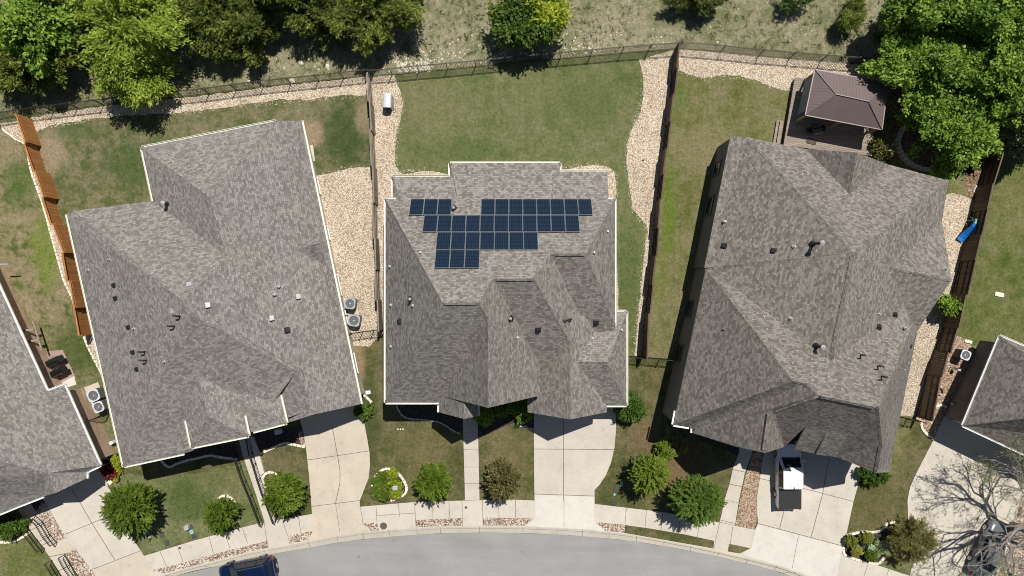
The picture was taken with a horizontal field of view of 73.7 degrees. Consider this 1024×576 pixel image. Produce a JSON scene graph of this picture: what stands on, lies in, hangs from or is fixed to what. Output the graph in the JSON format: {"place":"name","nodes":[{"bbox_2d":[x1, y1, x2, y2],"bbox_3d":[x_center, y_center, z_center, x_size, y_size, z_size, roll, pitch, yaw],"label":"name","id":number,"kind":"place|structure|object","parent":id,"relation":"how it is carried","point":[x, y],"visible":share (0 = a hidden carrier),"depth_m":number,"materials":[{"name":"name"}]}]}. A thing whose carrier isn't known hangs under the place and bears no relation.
{"place":"outdoors","nodes":[
{"label":"outdoors","id":0,"kind":"place"},
{"bbox_2d":[0,532,61,575],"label":"lawn","id":1,"kind":"structure","parent":0,"point":[21,557],"depth_m":56.13,"materials":[{"name":"plant"}]},
{"bbox_2d":[18,504,74,575],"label":"path","id":2,"kind":"structure","parent":0,"point":[55,552],"depth_m":56.09,"materials":[{"name":"concrete"}]},
{"bbox_2d":[0,131,99,383],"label":"lawn","id":3,"kind":"structure","parent":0,"point":[31,269],"depth_m":54.66,"materials":[{"name":"plant"}]},
{"bbox_2d":[1,128,100,373],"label":"stone edging","id":4,"kind":"object","parent":3,"relation":"on","point":[56,255],"visible":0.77,"depth_m":54.58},
{"bbox_2d":[47,350,75,383],"bbox_3d":[-36.611,6.269,55.281,1.584,0.282,2.907,-21,90,0],"label":"patio pad","id":5,"kind":"object","parent":3,"relation":"on","point":[65,376],"visible":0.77,"depth_m":55.27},
{"bbox_2d":[43,469,158,575],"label":"driveway","id":6,"kind":"structure","parent":0,"point":[74,509],"depth_m":56.09,"materials":[{"name":"concrete"}]},
{"bbox_2d":[92,552,157,575],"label":"driveway apron","id":7,"kind":"object","parent":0,"point":[135,564],"visible":1,"depth_m":56.08,"materials":[{"name":"concrete"}]},
{"bbox_2d":[109,462,263,555],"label":"lawn","id":8,"kind":"structure","parent":0,"point":[180,500],"depth_m":56.12,"materials":[{"name":"plant"}]},
{"bbox_2d":[98,480,159,539],"bbox_3d":[-29.830,17.194,53.876,4.796,4.851,4.583,0,90,0],"label":"street tree","id":9,"kind":"object","parent":8,"relation":"on","point":[128,507],"visible":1,"depth_m":52.66,"materials":[{"name":"green plant"}]},
{"bbox_2d":[200,495,241,536],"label":"street tree","id":10,"kind":"object","parent":8,"relation":"on","point":[218,515],"visible":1,"depth_m":53.75,"materials":[{"name":"green plant"}]},
{"bbox_2d":[37,95,370,453],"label":"lawn","id":11,"kind":"structure","parent":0,"point":[94,163],"depth_m":54.63,"materials":[{"name":"plant"}]},
{"bbox_2d":[14,114,91,335],"bbox_3d":[-35.781,-4.957,54.037,0.996,2.113,17.938,-15,90,0],"label":"board fence","id":12,"kind":"object","parent":11,"relation":"on","point":[32,145],"visible":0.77,"depth_m":53.67,"materials":[{"name":"orange wood"}]},
{"bbox_2d":[0,121,109,414],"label":"gravel bed","id":13,"kind":"object","parent":11,"relation":"on","point":[13,129],"visible":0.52,"depth_m":54.60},
{"bbox_2d":[30,76,366,131],"bbox_3d":[-24.918,-14.659,54.608,27.436,0.001,1.718,-7,90,0],"label":"gravel bed","id":14,"kind":"object","parent":11,"relation":"on","point":[356,86],"visible":0.91,"depth_m":54.61,"materials":[{"name":"gravel"}]},
{"bbox_2d":[300,405,369,540],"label":"driveway","id":15,"kind":"structure","parent":0,"point":[337,450],"depth_m":56.00,"materials":[{"name":"concrete"}]},
{"bbox_2d":[317,167,381,346],"bbox_3d":[-13.649,-2.501,54.871,6.659,0.525,14.548,0,90,0],"label":"gravel bed","id":16,"kind":"object","parent":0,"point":[347,197],"visible":0.5,"depth_m":54.61,"materials":[{"name":"gravel"}]},
{"bbox_2d":[0,0,893,118],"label":"field","id":17,"kind":"structure","parent":0,"point":[670,22],"depth_m":54.62,"materials":[{"name":"plant"}]},
{"bbox_2d":[0,46,83,99],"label":"cedar tree","id":18,"kind":"object","parent":17,"relation":"on","point":[12,77],"visible":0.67,"depth_m":52.12,"materials":[{"name":"green plant"}]},
{"bbox_2d":[0,0,84,79],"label":"deciduous tree","id":19,"kind":"object","parent":17,"relation":"on","point":[34,32],"visible":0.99,"depth_m":50.16,"materials":[{"name":"green plant"}]},
{"bbox_2d":[69,0,194,80],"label":"elm tree","id":20,"kind":"object","parent":17,"relation":"on","point":[130,27],"visible":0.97,"depth_m":49.69,"materials":[{"name":"green plant"}]},
{"bbox_2d":[83,38,184,111],"bbox_3d":[-29.094,-16.386,51.980,6.496,5.915,5.534,14,90,0],"label":"elm tree","id":21,"kind":"object","parent":17,"relation":"on","point":[141,90],"visible":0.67,"depth_m":51.40,"materials":[{"name":"green plant"}]},
{"bbox_2d":[167,0,253,58],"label":"cedar tree","id":22,"kind":"object","parent":17,"relation":"on","point":[207,15],"visible":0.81,"depth_m":51.44,"materials":[{"name":"green plant"}]},
{"bbox_2d":[209,26,242,65],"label":"cedar tree","id":23,"kind":"object","parent":17,"relation":"on","point":[229,52],"visible":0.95,"depth_m":52.47,"materials":[{"name":"green plant"}]},
{"bbox_2d":[220,0,281,67],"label":"cedar tree","id":24,"kind":"object","parent":17,"relation":"on","point":[251,26],"visible":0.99,"depth_m":51.96,"materials":[{"name":"green plant"}]},
{"bbox_2d":[248,0,337,38],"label":"cedar tree","id":25,"kind":"object","parent":17,"relation":"on","point":[292,12],"visible":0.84,"depth_m":51.71,"materials":[{"name":"green plant"}]},
{"bbox_2d":[304,0,348,51],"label":"cedar tree","id":26,"kind":"object","parent":17,"relation":"on","point":[321,31],"visible":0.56,"depth_m":52.22,"materials":[{"name":"green plant"}]},
{"bbox_2d":[323,0,426,57],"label":"cedar tree","id":27,"kind":"object","parent":17,"relation":"on","point":[355,17],"visible":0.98,"depth_m":51.35,"materials":[{"name":"green plant"}]},
{"bbox_2d":[190,0,856,90],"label":"field stones","id":28,"kind":"object","parent":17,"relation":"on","point":[402,64],"visible":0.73,"depth_m":54.61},
{"bbox_2d":[485,0,562,51],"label":"bushy tree","id":29,"kind":"object","parent":17,"relation":"on","point":[513,26],"visible":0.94,"depth_m":51.66,"materials":[{"name":"green plant"}]},
{"bbox_2d":[525,0,575,40],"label":"bushy tree","id":30,"kind":"object","parent":17,"relation":"on","point":[554,9],"visible":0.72,"depth_m":51.58,"materials":[{"name":"yellow plant"}]},
{"bbox_2d":[661,0,724,17],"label":"cedar tree","id":31,"kind":"object","parent":17,"relation":"on","point":[702,5],"visible":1,"depth_m":53.07,"materials":[{"name":"green plant"}]},
{"bbox_2d":[779,0,813,14],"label":"thin shrub","id":32,"kind":"object","parent":17,"relation":"on","point":[787,5],"visible":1,"depth_m":53.43,"materials":[{"name":"green plant"}]},
{"bbox_2d":[832,0,868,34],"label":"juniper shrub","id":33,"kind":"object","parent":17,"relation":"on","point":[853,12],"visible":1,"depth_m":53.28,"materials":[{"name":"green plant"}]},
{"bbox_2d":[871,24,931,48],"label":"oak tree","id":34,"kind":"object","parent":17,"relation":"on","point":[881,36],"visible":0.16,"depth_m":50.76,"materials":[{"name":"green plant"}]},
{"bbox_2d":[877,0,998,41],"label":"oak tree","id":35,"kind":"object","parent":17,"relation":"on","point":[927,16],"visible":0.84,"depth_m":49.11,"materials":[{"name":"green plant"}]},
{"bbox_2d":[957,0,1023,67],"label":"oak tree","id":36,"kind":"object","parent":17,"relation":"on","point":[1000,33],"visible":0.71,"depth_m":48.55,"materials":[{"name":"green plant"}]},
{"bbox_2d":[463,417,478,499],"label":"path","id":37,"kind":"structure","parent":0,"point":[471,453],"depth_m":55.96,"materials":[{"name":"concrete"}]},
{"bbox_2d":[177,533,788,575],"bbox_3d":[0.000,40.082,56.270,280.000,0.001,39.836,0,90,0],"label":"road","id":38,"kind":"structure","parent":0,"point":[485,554],"depth_m":56.27,"materials":[{"name":"asphalt"}]},
{"bbox_2d":[219,554,278,575],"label":"parked car","id":39,"kind":"object","parent":38,"relation":"on","point":[264,565],"visible":1,"depth_m":55.05,"materials":[{"name":"blue paint"}]},
{"bbox_2d":[161,526,804,575],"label":"kerb","id":40,"kind":"structure","parent":38,"relation":"on","point":[436,530],"depth_m":56.25,"materials":[{"name":"concrete"}]},
{"bbox_2d":[56,334,932,562],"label":"front lawns","id":41,"kind":"structure","parent":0,"point":[410,448],"depth_m":55.99,"materials":[{"name":"plant"}]},
{"bbox_2d":[36,502,66,540],"bbox_3d":[-37.877,19.268,56.094,1.102,0.002,3.720,-36,90,0],"label":"river rock strip","id":42,"kind":"object","parent":41,"relation":"on","point":[43,511],"visible":1,"depth_m":56.09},
{"bbox_2d":[156,443,238,464],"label":"mulch bed","id":43,"kind":"object","parent":41,"relation":"on","point":[225,450],"visible":0.65,"depth_m":55.94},
{"bbox_2d":[239,436,275,522],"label":"stepped path","id":44,"kind":"structure","parent":41,"relation":"on","point":[258,460],"depth_m":55.97,"materials":[{"name":"concrete"}]},
{"bbox_2d":[255,425,303,449],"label":"mulch bed","id":45,"kind":"object","parent":41,"relation":"on","point":[268,439],"visible":1,"depth_m":55.84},
{"bbox_2d":[260,467,308,518],"bbox_3d":[-17.952,16.220,53.955,3.885,4.654,3.915,0,90,0],"label":"street tree","id":46,"kind":"object","parent":41,"relation":"on","point":[284,493],"visible":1,"depth_m":53.13,"materials":[{"name":"green plant"}]},
{"bbox_2d":[353,402,373,420],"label":"bush","id":47,"kind":"object","parent":41,"relation":"on","point":[363,413],"visible":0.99,"depth_m":54.97,"materials":[{"name":"green plant"}]},
{"bbox_2d":[394,404,462,432],"bbox_3d":[-7.020,9.691,55.664,6.900,0.308,2.601,18,90,0],"label":"mulch bed","id":48,"kind":"object","parent":41,"relation":"on","point":[424,411],"visible":0.56,"depth_m":55.68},
{"bbox_2d":[412,460,453,503],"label":"street tree","id":49,"kind":"object","parent":41,"relation":"on","point":[433,482],"visible":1,"depth_m":53.29,"materials":[{"name":"green plant"}]},
{"bbox_2d":[482,455,523,502],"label":"street tree","id":50,"kind":"object","parent":41,"relation":"on","point":[503,479],"visible":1,"depth_m":53.28,"materials":[{"name":"brown plant"}]},
{"bbox_2d":[478,409,533,435],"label":"mulch bed","id":51,"kind":"object","parent":41,"relation":"on","point":[508,419],"visible":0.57,"depth_m":55.76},
{"bbox_2d":[472,406,497,427],"bbox_3d":[-2.218,10.186,54.941,2.168,1.850,2.110,0,90,0],"label":"bush","id":52,"kind":"object","parent":51,"relation":"on","point":[485,418],"visible":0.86,"depth_m":54.49,"materials":[{"name":"green plant"}]},
{"bbox_2d":[491,399,525,418],"bbox_3d":[-0.503,9.645,54.955,3.322,1.698,1.823,0,90,0],"label":"bush","id":53,"kind":"object","parent":51,"relation":"on","point":[503,410],"visible":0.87,"depth_m":54.63,"materials":[{"name":"green plant"}]},
{"bbox_2d":[512,401,532,425],"bbox_3d":[0.856,10.021,55.027,1.814,1.629,1.837,-27,90,0],"label":"bush","id":54,"kind":"object","parent":51,"relation":"on","point":[524,415],"visible":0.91,"depth_m":54.69,"materials":[{"name":"green plant"}]},
{"bbox_2d":[612,390,647,422],"bbox_3d":[9.419,9.445,54.585,2.920,2.453,2.667,0,90,0],"label":"bush","id":55,"kind":"object","parent":41,"relation":"on","point":[634,410],"visible":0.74,"depth_m":53.98,"materials":[{"name":"green plant"}]},
{"bbox_2d":[653,437,678,461],"bbox_3d":[12.401,13.071,55.111,2.051,1.980,2.036,43,90,0],"label":"bush","id":56,"kind":"object","parent":41,"relation":"on","point":[663,446],"visible":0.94,"depth_m":54.81,"materials":[{"name":"green plant"}]},
{"bbox_2d":[668,433,688,457],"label":"bush","id":57,"kind":"object","parent":41,"relation":"on","point":[679,443],"visible":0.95,"depth_m":54.93,"materials":[{"name":"green plant"}]},
{"bbox_2d":[667,472,728,528],"bbox_3d":[14.430,16.678,53.795,4.791,4.972,4.268,0,90,0],"label":"street tree","id":58,"kind":"object","parent":41,"relation":"on","point":[696,501],"visible":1,"depth_m":52.49,"materials":[{"name":"green plant"}]},
{"bbox_2d":[845,524,896,561],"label":"mulch bed","id":59,"kind":"object","parent":41,"relation":"on","point":[885,533],"visible":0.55,"depth_m":56.10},
{"bbox_2d":[886,513,943,568],"bbox_3d":[31.924,19.958,54.581,4.571,3.465,3.847,-43,90,0],"label":"juniper tree","id":60,"kind":"object","parent":59,"relation":"on","point":[906,538],"visible":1,"depth_m":54.13,"materials":[{"name":"green plant"}]},
{"bbox_2d":[856,467,891,488],"bbox_3d":[29.258,15.227,55.289,2.863,1.880,2.156,0,90,0],"label":"bush","id":61,"kind":"object","parent":41,"relation":"on","point":[871,478],"visible":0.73,"depth_m":54.94,"materials":[{"name":"green plant"}]},
{"bbox_2d":[922,406,943,437],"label":"mulch bed","id":62,"kind":"object","parent":41,"relation":"on","point":[931,428],"visible":0.7,"depth_m":55.75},
{"bbox_2d":[0,49,1023,575],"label":"lawn","id":63,"kind":"structure","parent":0,"point":[576,111],"depth_m":54.64,"materials":[{"name":"plant"}]},
{"bbox_2d":[0,513,29,542],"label":"bush","id":64,"kind":"object","parent":63,"relation":"on","point":[9,527],"visible":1,"depth_m":55.10,"materials":[{"name":"green plant"}]},
{"bbox_2d":[0,265,116,514],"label":"house","id":65,"kind":"structure","parent":63,"relation":"on","point":[53,439],"depth_m":52.23,"materials":[{"name":"grey"}]},
{"bbox_2d":[16,69,366,113],"bbox_3d":[-24.966,-15.492,53.877,27.298,1.625,0.167,-7,90,0],"label":"iron fence","id":66,"kind":"object","parent":63,"relation":"on","point":[213,87],"visible":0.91,"depth_m":53.74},
{"bbox_2d":[65,119,364,467],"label":"house","id":67,"kind":"structure","parent":63,"relation":"on","point":[212,291],"depth_m":49.69,"materials":[{"name":"grey"}]},
{"bbox_2d":[366,72,382,331],"bbox_3d":[-10.771,-6.629,53.957,0.281,2.214,20.142,-2,90,0],"label":"board fence","id":68,"kind":"object","parent":63,"relation":"on","point":[372,135],"visible":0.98,"depth_m":53.59,"materials":[{"name":"brown wood"}]},
{"bbox_2d":[371,75,447,333],"bbox_3d":[-8.153,-6.683,54.816,6.219,0.422,20.744,0,90,0],"label":"gravel bed","id":69,"kind":"object","parent":63,"relation":"on","point":[387,122],"visible":0.55,"depth_m":54.60,"materials":[{"name":"gravel"}]},
{"bbox_2d":[51,73,769,343],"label":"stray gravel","id":70,"kind":"structure","parent":63,"relation":"on","point":[424,167],"depth_m":54.63,"materials":[{"name":"gravel"}]},
{"bbox_2d":[384,161,627,418],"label":"house","id":71,"kind":"structure","parent":63,"relation":"on","point":[500,282],"depth_m":49.25,"materials":[{"name":"grey"}]},
{"bbox_2d":[366,42,678,75],"bbox_3d":[0.876,-18.058,53.877,24.497,1.625,0.154,-5,90,0],"label":"iron fence","id":72,"kind":"object","parent":63,"relation":"on","point":[532,55],"visible":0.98,"depth_m":53.63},
{"bbox_2d":[567,165,616,197],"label":"gravel bed","id":73,"kind":"object","parent":63,"relation":"on","point":[612,191],"visible":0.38,"depth_m":54.60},
{"bbox_2d":[626,50,673,355],"bbox_3d":[10.284,-6.913,54.904,3.071,0.599,24.750,6,90,0],"label":"gravel bed","id":74,"kind":"object","parent":63,"relation":"on","point":[646,139],"visible":0.99,"depth_m":54.60,"materials":[{"name":"gravel"}]},
{"bbox_2d":[627,450,672,498],"bbox_3d":[10.751,14.662,54.009,3.680,4.397,3.575,0,90,0],"label":"street tree","id":75,"kind":"object","parent":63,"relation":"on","point":[651,475],"visible":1,"depth_m":52.80,"materials":[{"name":"green plant"}]},
{"bbox_2d":[642,41,680,358],"bbox_3d":[11.637,-6.804,54.059,0.441,2.418,24.810,6,90,0],"label":"board fence","id":76,"kind":"object","parent":63,"relation":"on","point":[668,123],"visible":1,"depth_m":53.62,"materials":[{"name":"brown wood"}]},
{"bbox_2d":[680,41,876,63],"bbox_3d":[26.363,-18.000,53.877,26.355,1.625,0.208,5,90,0],"label":"iron fence","id":77,"kind":"object","parent":63,"relation":"on","point":[779,51],"visible":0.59,"depth_m":53.70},
{"bbox_2d":[662,136,951,472],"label":"house","id":78,"kind":"structure","parent":63,"relation":"on","point":[821,280],"depth_m":48.51,"materials":[{"name":"grey"}]},
{"bbox_2d":[916,336,973,420],"bbox_3d":[35.092,7.638,55.400,3.317,0.726,7.587,23,90,0],"label":"gravel bed","id":79,"kind":"object","parent":63,"relation":"on","point":[950,380],"visible":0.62,"depth_m":55.36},
{"bbox_2d":[915,124,1007,420],"bbox_3d":[36.159,-3.114,54.255,0.471,3.011,27.978,14,90,0],"label":"board fence","id":80,"kind":"object","parent":63,"relation":"on","point":[979,211],"visible":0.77,"depth_m":53.83,"materials":[{"name":"brown wood"}]},
{"bbox_2d":[934,435,1023,575],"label":"bare oak","id":81,"kind":"object","parent":63,"relation":"on","point":[1017,529],"visible":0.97,"depth_m":51.05,"materials":[{"name":"grey plant"}]},
{"bbox_2d":[944,334,1023,454],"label":"house","id":82,"kind":"structure","parent":63,"relation":"on","point":[988,397],"depth_m":52.01,"materials":[{"name":"grey"}]},
{"bbox_2d":[144,500,907,575],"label":"pavement","id":83,"kind":"structure","parent":0,"point":[722,536],"depth_m":56.10,"materials":[{"name":"concrete"}]},
{"bbox_2d":[66,549,94,575],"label":"river rock strip","id":84,"kind":"object","parent":83,"relation":"on","point":[81,567],"visible":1,"depth_m":56.09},
{"bbox_2d":[152,540,268,572],"bbox_3d":[-24.762,22.250,56.089,9.850,0.001,0.627,-15,90,0],"label":"river rock strip","id":85,"kind":"object","parent":83,"relation":"on","point":[236,551],"visible":1,"depth_m":56.09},
{"bbox_2d":[416,518,461,526],"bbox_3d":[-5.995,19.278,56.089,3.837,0.001,0.617,-2,90,0],"label":"river rock strip","id":86,"kind":"object","parent":83,"relation":"on","point":[440,522],"visible":1,"depth_m":56.09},
{"bbox_2d":[483,518,533,525],"bbox_3d":[-0.287,19.176,56.092,4.188,0.001,0.657,0,90,0],"label":"river rock strip","id":87,"kind":"object","parent":83,"relation":"on","point":[505,521],"visible":1,"depth_m":56.09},
{"bbox_2d":[625,525,713,547],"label":"lawn verge","id":88,"kind":"structure","parent":83,"relation":"on","point":[668,536],"depth_m":56.09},
{"bbox_2d":[525,407,615,531],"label":"driveway","id":89,"kind":"structure","parent":0,"point":[572,457],"depth_m":55.93,"materials":[{"name":"concrete"}]},
{"bbox_2d":[527,495,603,530],"bbox_3d":[4.393,18.494,56.075,6.487,0.014,3.000,0,90,0],"label":"driveway apron","id":90,"kind":"object","parent":89,"relation":"on","point":[575,512],"visible":1,"depth_m":56.08,"materials":[{"name":"concrete"}]},
{"bbox_2d":[720,448,751,524],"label":"path","id":91,"kind":"structure","parent":0,"point":[729,511],"depth_m":56.06,"materials":[{"name":"concrete"}]},
{"bbox_2d":[735,453,763,528],"bbox_3d":[19.716,16.553,56.010,1.658,0.165,6.392,10,90,0],"label":"brown gravel strip","id":92,"kind":"object","parent":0,"point":[747,514],"visible":0.97,"depth_m":56.08,"materials":[{"name":"gravel"}]},
{"bbox_2d":[740,441,860,568],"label":"driveway","id":93,"kind":"structure","parent":0,"point":[829,489],"depth_m":56.08,"materials":[{"name":"concrete"}]},
{"bbox_2d":[773,442,805,509],"bbox_3d":[22.351,15.162,55.091,2.420,1.855,5.550,-1,93,0],"label":"pickup truck","id":94,"kind":"object","parent":93,"relation":"on","point":[789,479],"visible":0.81,"depth_m":54.80,"materials":[{"name":"white paint"}]},
{"bbox_2d":[741,525,841,575],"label":"driveway apron","id":95,"kind":"object","parent":93,"relation":"on","point":[803,555],"visible":1,"depth_m":56.08,"materials":[{"name":"concrete"}]},
{"bbox_2d":[645,60,971,474],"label":"lawn right yard","id":96,"kind":"structure","parent":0,"point":[710,115],"depth_m":54.63,"materials":[{"name":"plant"}]},
{"bbox_2d":[678,49,880,90],"bbox_3d":[21.516,-17.108,54.605,16.542,0.001,2.787,5,90,0],"label":"gravel bed","id":97,"kind":"object","parent":96,"relation":"on","point":[781,73],"visible":0.63,"depth_m":54.60,"materials":[{"name":"gravel"}]},
{"bbox_2d":[782,78,872,155],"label":"wooden deck","id":98,"kind":"structure","parent":96,"relation":"on","point":[843,137],"depth_m":54.09,"materials":[{"name":"wood"}]},
{"bbox_2d":[795,69,887,134],"bbox_3d":[25.511,-14.326,52.474,6.010,3.282,3.652,11,90,0],"label":"gazebo","id":99,"kind":"object","parent":98,"relation":"on","point":[837,98],"visible":0.94,"depth_m":51.52,"materials":[{"name":"metal"}]},
{"bbox_2d":[868,137,894,164],"bbox_3d":[29.283,-10.698,53.934,1.891,1.718,2.750,-24,90,0],"label":"bush","id":100,"kind":"object","parent":96,"relation":"on","point":[881,148],"visible":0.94,"depth_m":53.68,"materials":[{"name":"green plant"}]},
{"bbox_2d":[895,126,932,171],"bbox_3d":[32.167,-10.567,54.470,1.899,0.419,4.815,-45,90,0],"label":"stone edging","id":101,"kind":"object","parent":96,"relation":"on","point":[903,156],"visible":0.78,"depth_m":54.27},
{"bbox_2d":[855,24,986,124],"bbox_3d":[31.517,-16.448,51.272,8.761,7.172,8.284,-42,90,0],"label":"oak tree","id":102,"kind":"object","parent":96,"relation":"on","point":[926,72],"visible":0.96,"depth_m":49.93,"materials":[{"name":"green plant"}]},
{"bbox_2d":[886,85,986,173],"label":"leaf litter","id":103,"kind":"object","parent":96,"relation":"on","point":[910,136],"visible":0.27,"depth_m":54.61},
{"bbox_2d":[900,193,973,415],"bbox_3d":[33.626,1.496,55.152,2.893,1.094,18.449,14,90,0],"label":"gravel bed","id":104,"kind":"object","parent":96,"relation":"on","point":[957,212],"visible":0.53,"depth_m":54.92,"materials":[{"name":"gravel"}]},
{"bbox_2d":[934,294,965,317],"bbox_3d":[34.298,1.424,53.801,2.294,2.456,1.787,24,90,0],"label":"bush","id":105,"kind":"object","parent":104,"relation":"on","point":[948,305],"visible":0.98,"depth_m":53.13,"materials":[{"name":"green plant"}]},
{"bbox_2d":[891,90,1007,183],"bbox_3d":[33.685,-11.757,51.704,7.540,6.217,7.353,-17,90,0],"label":"oak tree","id":106,"kind":"object","parent":96,"relation":"on","point":[960,133],"visible":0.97,"depth_m":50.21,"materials":[{"name":"green plant"}]},
{"bbox_2d":[965,159,982,199],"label":"gravel bed","id":107,"kind":"object","parent":96,"relation":"on","point":[973,179],"visible":0.67,"depth_m":54.61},
{"bbox_2d":[957,49,1023,133],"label":"oak tree","id":108,"kind":"object","parent":96,"relation":"on","point":[998,88],"visible":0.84,"depth_m":49.03,"materials":[{"name":"green plant"}]},
{"bbox_2d":[908,416,1023,575],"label":"driveway","id":109,"kind":"structure","parent":0,"point":[941,495],"depth_m":56.08,"materials":[{"name":"concrete"}]},
{"bbox_2d":[967,518,1009,575],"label":"parked car","id":110,"kind":"object","parent":109,"relation":"on","point":[996,527],"visible":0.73,"depth_m":55.19,"materials":[{"name":"grey paint"}]},
{"bbox_2d":[949,134,1023,344],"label":"lawn","id":111,"kind":"structure","parent":0,"point":[988,315],"depth_m":54.68,"materials":[{"name":"plant"}]},
{"bbox_2d":[998,125,1023,159],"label":"oak tree","id":112,"kind":"object","parent":111,"relation":"on","point":[1017,147],"visible":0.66,"depth_m":52.31,"materials":[{"name":"green plant"}]},
{"bbox_2d":[998,497,1023,575],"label":"brown gravel strip","id":113,"kind":"object","parent":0,"point":[1020,518],"visible":0.44,"depth_m":56.08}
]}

